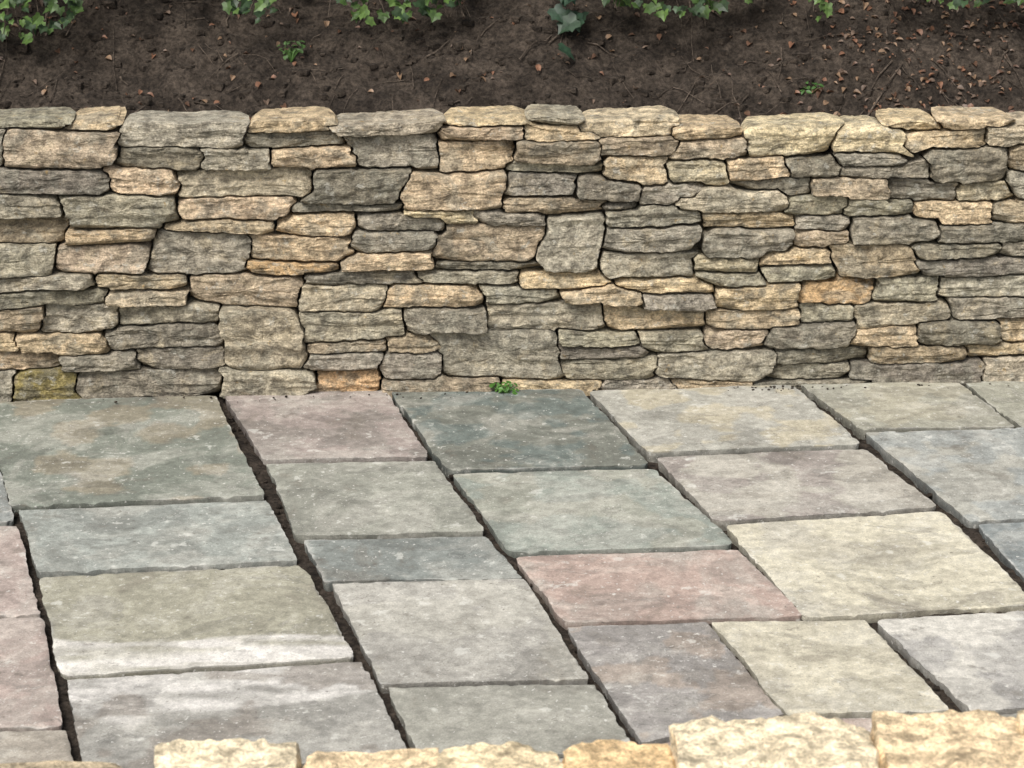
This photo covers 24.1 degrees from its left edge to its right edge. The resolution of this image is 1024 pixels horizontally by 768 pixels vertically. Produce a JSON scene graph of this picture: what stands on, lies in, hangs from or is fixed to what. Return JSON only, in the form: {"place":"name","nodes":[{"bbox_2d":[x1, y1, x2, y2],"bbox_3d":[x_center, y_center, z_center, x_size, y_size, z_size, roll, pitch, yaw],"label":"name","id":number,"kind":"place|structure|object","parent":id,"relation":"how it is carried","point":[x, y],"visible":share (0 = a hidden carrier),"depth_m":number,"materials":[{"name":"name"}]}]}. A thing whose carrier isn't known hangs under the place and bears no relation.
{"place":"outdoors","nodes":[
{"label":"outdoors","id":0,"kind":"place"},
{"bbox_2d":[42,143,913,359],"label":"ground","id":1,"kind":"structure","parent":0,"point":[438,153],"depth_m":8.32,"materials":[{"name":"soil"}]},
{"bbox_2d":[0,360,1023,767],"bbox_3d":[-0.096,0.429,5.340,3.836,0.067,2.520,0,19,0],"label":"stone paving","id":2,"kind":"structure","parent":1,"relation":"on","point":[144,519],"depth_m":5.34,"materials":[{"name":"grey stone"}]},
{"bbox_2d":[489,381,518,394],"bbox_3d":[-0.021,0.014,6.397,0.080,0.046,0.052,0,19,0],"label":"weed plant","id":3,"kind":"object","parent":2,"relation":"on","point":[505,389],"visible":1,"depth_m":6.39,"materials":[{"name":"green plant"}]},
{"bbox_2d":[0,104,1023,401],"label":"dry stone wall","id":4,"kind":"structure","parent":1,"relation":"on","point":[394,252],"depth_m":6.32,"materials":[{"name":"stone"}]},
{"bbox_2d":[0,0,1023,154],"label":"soil bank","id":5,"kind":"structure","parent":0,"point":[181,70],"depth_m":6.54,"materials":[{"name":"brown soil"}]},
{"bbox_2d":[0,0,84,44],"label":"ivy plant","id":6,"kind":"object","parent":5,"relation":"on","point":[37,21],"visible":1,"depth_m":6.43,"materials":[{"name":"green plant"}]},
{"bbox_2d":[222,0,281,23],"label":"ivy plant","id":7,"kind":"object","parent":5,"relation":"on","point":[229,6],"visible":1,"depth_m":6.43,"materials":[{"name":"green plant"}]},
{"bbox_2d":[277,40,305,61],"bbox_3d":[-0.596,-0.904,6.519,0.074,0.059,0.064,-12,23,-30],"label":"weed plant","id":8,"kind":"object","parent":5,"relation":"on","point":[290,56],"visible":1,"depth_m":6.51,"materials":[{"name":"green plant"}]},
{"bbox_2d":[328,0,469,25],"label":"ivy plant","id":9,"kind":"object","parent":5,"relation":"on","point":[397,12],"visible":1,"depth_m":6.46,"materials":[{"name":"green plant"}]},
{"bbox_2d":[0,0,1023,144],"bbox_3d":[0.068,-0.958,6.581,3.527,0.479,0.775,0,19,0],"label":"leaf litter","id":10,"kind":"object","parent":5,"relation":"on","point":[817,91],"visible":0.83,"depth_m":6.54,"materials":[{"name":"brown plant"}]},
{"bbox_2d":[547,0,588,59],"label":"ivy plant","id":11,"kind":"object","parent":5,"relation":"on","point":[569,20],"visible":1,"depth_m":6.48,"materials":[{"name":"green plant"}]},
{"bbox_2d":[602,0,754,20],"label":"ivy plant","id":12,"kind":"object","parent":5,"relation":"on","point":[699,9],"visible":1,"depth_m":6.49,"materials":[{"name":"green plant"}]},
{"bbox_2d":[800,82,823,94],"bbox_3d":[0.811,-0.798,6.496,0.065,0.041,0.041,0,19,0],"label":"weed plant","id":13,"kind":"object","parent":5,"relation":"on","point":[807,88],"visible":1,"depth_m":6.49,"materials":[{"name":"green plant"}]},
{"bbox_2d":[807,0,832,21],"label":"ivy plant","id":14,"kind":"object","parent":5,"relation":"on","point":[827,8],"visible":1,"depth_m":6.50,"materials":[{"name":"green plant"}]},
{"bbox_2d":[897,0,1023,9],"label":"ivy plant","id":15,"kind":"object","parent":5,"relation":"on","point":[954,4],"visible":1,"depth_m":6.56,"materials":[{"name":"green plant"}]},
{"bbox_2d":[0,709,1023,767],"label":"garden wall","id":16,"kind":"structure","parent":0,"point":[977,738],"depth_m":3.54,"materials":[{"name":"stone"}]}
]}

